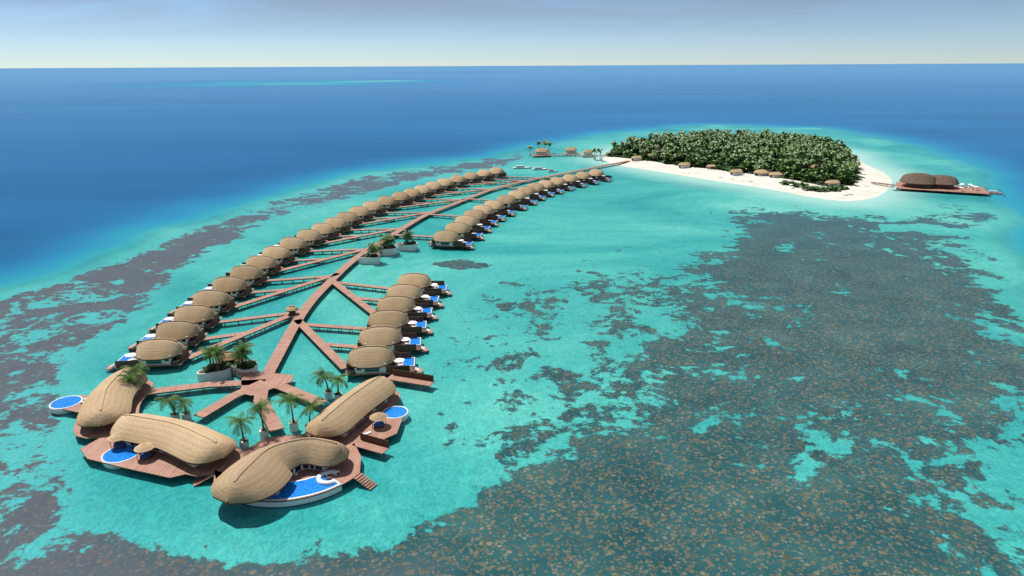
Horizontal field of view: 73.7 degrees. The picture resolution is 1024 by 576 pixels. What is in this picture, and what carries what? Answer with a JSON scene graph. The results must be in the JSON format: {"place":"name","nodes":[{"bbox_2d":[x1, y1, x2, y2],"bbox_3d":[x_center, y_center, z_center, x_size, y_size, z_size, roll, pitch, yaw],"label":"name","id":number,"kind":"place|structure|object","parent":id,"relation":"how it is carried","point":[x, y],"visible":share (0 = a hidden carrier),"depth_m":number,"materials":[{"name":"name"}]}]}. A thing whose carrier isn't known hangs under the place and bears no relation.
{"place":"outdoors","nodes":[
{"label":"outdoors","id":0,"kind":"place"},
{"bbox_2d":[0,63,1023,575],"bbox_3d":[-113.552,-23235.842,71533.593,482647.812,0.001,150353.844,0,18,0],"label":"sea","id":1,"kind":"structure","parent":0,"point":[642,373],"depth_m":242.13,"materials":[{"name":"liquid"}]},
{"bbox_2d":[49,367,153,439],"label":"villa","id":2,"kind":"object","parent":1,"relation":"in","point":[104,406],"visible":0.89,"depth_m":171.38,"materials":[{"name":"brown wood"}]},
{"bbox_2d":[105,338,191,372],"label":"villa","id":3,"kind":"object","parent":1,"relation":"in","point":[155,352],"visible":0.96,"depth_m":200.88,"materials":[{"name":"brown wood"}]},
{"bbox_2d":[80,413,242,478],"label":"villa","id":4,"kind":"object","parent":1,"relation":"in","point":[162,446],"visible":0.98,"depth_m":152.49,"materials":[{"name":"brown wood"}]},
{"bbox_2d":[127,320,207,349],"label":"villa","id":5,"kind":"object","parent":1,"relation":"in","point":[186,333],"visible":0.69,"depth_m":215.68,"materials":[{"name":"brown wood"}]},
{"bbox_2d":[147,304,221,331],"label":"villa","id":6,"kind":"object","parent":1,"relation":"in","point":[202,316],"visible":0.67,"depth_m":230.06,"materials":[{"name":"brown wood"}]},
{"bbox_2d":[168,290,237,314],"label":"villa","id":7,"kind":"object","parent":1,"relation":"in","point":[218,301],"visible":0.67,"depth_m":245.40,"materials":[{"name":"brown wood"}]},
{"bbox_2d":[190,276,254,300],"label":"villa","id":8,"kind":"object","parent":1,"relation":"in","point":[233,286],"visible":0.73,"depth_m":261.08,"materials":[{"name":"brown wood"}]},
{"bbox_2d":[211,265,269,287],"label":"villa","id":9,"kind":"object","parent":1,"relation":"in","point":[252,275],"visible":0.65,"depth_m":275.68,"materials":[{"name":"brown wood"}]},
{"bbox_2d":[228,255,283,274],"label":"villa","id":10,"kind":"object","parent":1,"relation":"in","point":[268,264],"visible":0.59,"depth_m":289.95,"materials":[{"name":"brown wood"}]},
{"bbox_2d":[259,246,297,266],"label":"villa","id":11,"kind":"object","parent":1,"relation":"in","point":[281,255],"visible":0.57,"depth_m":305.10,"materials":[{"name":"brown wood"}]},
{"bbox_2d":[193,433,376,506],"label":"villa","id":12,"kind":"object","parent":1,"relation":"in","point":[286,470],"visible":0.98,"depth_m":143.35,"materials":[{"name":"brown wood"}]},
{"bbox_2d":[143,305,434,458],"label":"boardwalk","id":13,"kind":"structure","parent":1,"relation":"in","point":[257,385],"depth_m":185.27,"materials":[{"name":"brown wood"}]},
{"bbox_2d":[116,229,417,450],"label":"palm trees","id":14,"kind":"object","parent":13,"relation":"on","point":[226,364],"visible":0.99,"depth_m":183.91,"materials":[{"name":"green plant"}]},
{"bbox_2d":[273,237,312,256],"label":"villa","id":15,"kind":"object","parent":1,"relation":"in","point":[296,245],"visible":0.56,"depth_m":320.83,"materials":[{"name":"brown wood"}]},
{"bbox_2d":[294,229,327,245],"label":"villa","id":16,"kind":"object","parent":1,"relation":"in","point":[311,237],"visible":0.59,"depth_m":335.72,"materials":[{"name":"brown wood"}]},
{"bbox_2d":[311,223,340,240],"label":"villa","id":17,"kind":"object","parent":1,"relation":"in","point":[328,231],"visible":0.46,"depth_m":349.36,"materials":[{"name":"brown wood"}]},
{"bbox_2d":[324,217,351,232],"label":"villa","id":18,"kind":"object","parent":1,"relation":"in","point":[340,224],"visible":0.48,"depth_m":362.76,"materials":[{"name":"brown wood"}]},
{"bbox_2d":[336,212,363,228],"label":"villa","id":19,"kind":"object","parent":1,"relation":"in","point":[353,219],"visible":0.45,"depth_m":376.11,"materials":[{"name":"brown wood"}]},
{"bbox_2d":[304,376,408,442],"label":"villa","id":20,"kind":"object","parent":1,"relation":"in","point":[368,407],"visible":0.95,"depth_m":165.94,"materials":[{"name":"brown wood"}]},
{"bbox_2d":[349,206,374,220],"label":"villa","id":21,"kind":"object","parent":1,"relation":"in","point":[364,213],"visible":0.49,"depth_m":390.66,"materials":[{"name":"brown wood"}]},
{"bbox_2d":[362,201,386,214],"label":"villa","id":22,"kind":"object","parent":1,"relation":"in","point":[375,207],"visible":0.56,"depth_m":405.82,"materials":[{"name":"beige wicker"}]},
{"bbox_2d":[345,345,421,379],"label":"villa","id":23,"kind":"object","parent":1,"relation":"in","point":[371,360],"visible":0.95,"depth_m":195.02,"materials":[{"name":"brown wood"}]},
{"bbox_2d":[377,196,399,209],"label":"villa","id":24,"kind":"object","parent":1,"relation":"in","point":[389,202],"visible":0.64,"depth_m":420.91,"materials":[{"name":"beige wicker"}]},
{"bbox_2d":[357,326,427,354],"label":"villa","id":25,"kind":"object","parent":1,"relation":"in","point":[393,339],"visible":0.81,"depth_m":210.29,"materials":[{"name":"brown wood"}]},
{"bbox_2d":[367,309,432,336],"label":"villa","id":26,"kind":"object","parent":1,"relation":"in","point":[401,321],"visible":0.74,"depth_m":224.74,"materials":[{"name":"brown wood"}]},
{"bbox_2d":[391,192,414,205],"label":"villa","id":27,"kind":"object","parent":1,"relation":"in","point":[404,198],"visible":0.56,"depth_m":434.92,"materials":[{"name":"beige wicker"}]},
{"bbox_2d":[375,295,437,320],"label":"villa","id":28,"kind":"object","parent":1,"relation":"in","point":[408,306],"visible":0.76,"depth_m":238.45,"materials":[{"name":"brown wood"}]},
{"bbox_2d":[187,161,629,372],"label":"jetties","id":29,"kind":"object","parent":1,"relation":"on","point":[281,349],"visible":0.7,"depth_m":267.53,"materials":[{"name":"brown wood"}]},
{"bbox_2d":[403,188,423,201],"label":"villa","id":30,"kind":"object","parent":1,"relation":"in","point":[416,195],"visible":0.52,"depth_m":446.76,"materials":[{"name":"beige wicker"}]},
{"bbox_2d":[385,284,443,308],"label":"villa","id":31,"kind":"object","parent":1,"relation":"in","point":[415,293],"visible":0.66,"depth_m":251.39,"materials":[{"name":"brown wood"}]},
{"bbox_2d":[397,273,451,296],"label":"villa","id":32,"kind":"object","parent":1,"relation":"in","point":[424,282],"visible":0.73,"depth_m":264.21,"materials":[{"name":"brown wood"}]},
{"bbox_2d":[414,185,435,197],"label":"villa","id":33,"kind":"object","parent":1,"relation":"in","point":[426,191],"visible":0.48,"depth_m":459.57,"materials":[{"name":"beige wicker"}]},
{"bbox_2d":[425,181,445,193],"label":"villa","id":34,"kind":"object","parent":1,"relation":"in","point":[436,187],"visible":0.56,"depth_m":472.79,"materials":[{"name":"beige wicker"}]},
{"bbox_2d":[437,178,456,188],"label":"villa","id":35,"kind":"object","parent":1,"relation":"in","point":[446,183],"visible":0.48,"depth_m":486.58,"materials":[{"name":"beige wicker"}]},
{"bbox_2d":[430,230,474,249],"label":"villa","id":36,"kind":"object","parent":1,"relation":"in","point":[448,238],"visible":1,"depth_m":332.22,"materials":[{"name":"brown wood"}]},
{"bbox_2d":[450,175,469,186],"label":"villa","id":37,"kind":"object","parent":1,"relation":"in","point":[459,180],"visible":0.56,"depth_m":501.32,"materials":[{"name":"beige wicker"}]},
{"bbox_2d":[445,222,483,240],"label":"villa","id":38,"kind":"object","parent":1,"relation":"in","point":[462,230],"visible":0.74,"depth_m":349.58,"materials":[{"name":"brown wood"}]},
{"bbox_2d":[454,215,491,232],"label":"villa","id":39,"kind":"object","parent":1,"relation":"in","point":[472,222],"visible":0.74,"depth_m":365.46,"materials":[{"name":"brown wood"}]},
{"bbox_2d":[464,172,483,183],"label":"villa","id":40,"kind":"object","parent":1,"relation":"in","point":[470,177],"visible":0.7,"depth_m":514.90,"materials":[{"name":"beige wicker"}]},
{"bbox_2d":[464,209,498,225],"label":"villa","id":41,"kind":"object","parent":1,"relation":"in","point":[480,216],"visible":0.61,"depth_m":380.35,"materials":[{"name":"brown wood"}]},
{"bbox_2d":[477,169,493,181],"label":"villa","id":42,"kind":"object","parent":1,"relation":"in","point":[485,174],"visible":0.61,"depth_m":526.82,"materials":[{"name":"beige wicker"}]},
{"bbox_2d":[473,205,505,220],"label":"villa","id":43,"kind":"object","parent":1,"relation":"in","point":[488,210],"visible":0.64,"depth_m":393.30,"materials":[{"name":"beige wicker"}]},
{"bbox_2d":[490,167,507,177],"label":"villa","id":44,"kind":"object","parent":1,"relation":"in","point":[497,172],"visible":0.74,"depth_m":538.57,"materials":[{"name":"beige wicker"}]},
{"bbox_2d":[484,200,516,216],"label":"villa","id":45,"kind":"object","parent":1,"relation":"in","point":[497,206],"visible":0.75,"depth_m":406.49,"materials":[{"name":"beige wicker"}]},
{"bbox_2d":[497,195,527,210],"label":"villa","id":46,"kind":"object","parent":1,"relation":"in","point":[509,201],"visible":0.78,"depth_m":422.27,"materials":[{"name":"beige wicker"}]},
{"bbox_2d":[508,190,537,205],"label":"villa","id":47,"kind":"object","parent":1,"relation":"in","point":[519,196],"visible":0.73,"depth_m":438.12,"materials":[{"name":"beige wicker"}]},
{"bbox_2d":[518,186,546,200],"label":"villa","id":48,"kind":"object","parent":1,"relation":"in","point":[529,191],"visible":0.65,"depth_m":452.47,"materials":[{"name":"beige wicker"}]},
{"bbox_2d":[528,183,554,197],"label":"villa","id":49,"kind":"object","parent":1,"relation":"in","point":[538,187],"visible":0.62,"depth_m":465.37,"materials":[{"name":"beige wicker"}]},
{"bbox_2d":[538,180,563,192],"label":"villa","id":50,"kind":"object","parent":1,"relation":"in","point":[548,184],"visible":0.66,"depth_m":476.92,"materials":[{"name":"beige wicker"}]},
{"bbox_2d":[550,177,575,190],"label":"villa","id":51,"kind":"object","parent":1,"relation":"in","point":[560,182],"visible":0.73,"depth_m":488.45,"materials":[{"name":"beige wicker"}]},
{"bbox_2d":[563,174,587,187],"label":"villa","id":52,"kind":"object","parent":1,"relation":"in","point":[571,179],"visible":0.8,"depth_m":500.81,"materials":[{"name":"beige wicker"}]},
{"bbox_2d":[575,172,600,184],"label":"villa","id":53,"kind":"object","parent":1,"relation":"in","point":[585,176],"visible":0.8,"depth_m":512.93,"materials":[{"name":"beige wicker"}]},
{"bbox_2d":[589,169,612,181],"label":"villa","id":54,"kind":"object","parent":1,"relation":"in","point":[597,173],"visible":0.86,"depth_m":525.56,"materials":[{"name":"beige wicker"}]},
{"bbox_2d":[0,0,1023,67],"label":"sky","id":55,"kind":"structure","parent":0,"point":[33,33],"materials":[{"name":"blue"}]},
{"bbox_2d":[604,156,891,200],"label":"beach","id":56,"kind":"structure","parent":0,"point":[858,189],"depth_m":521.35,"materials":[{"name":"white sand"}]},
{"bbox_2d":[605,128,861,191],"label":"forest","id":57,"kind":"object","parent":56,"relation":"on","point":[783,152],"visible":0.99,"depth_m":592.70,"materials":[{"name":"green plant"}]},
{"bbox_2d":[513,140,1004,195],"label":"resort buildings","id":58,"kind":"structure","parent":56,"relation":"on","point":[926,182],"depth_m":485.73,"materials":[{"name":"brown wood"}]}
]}

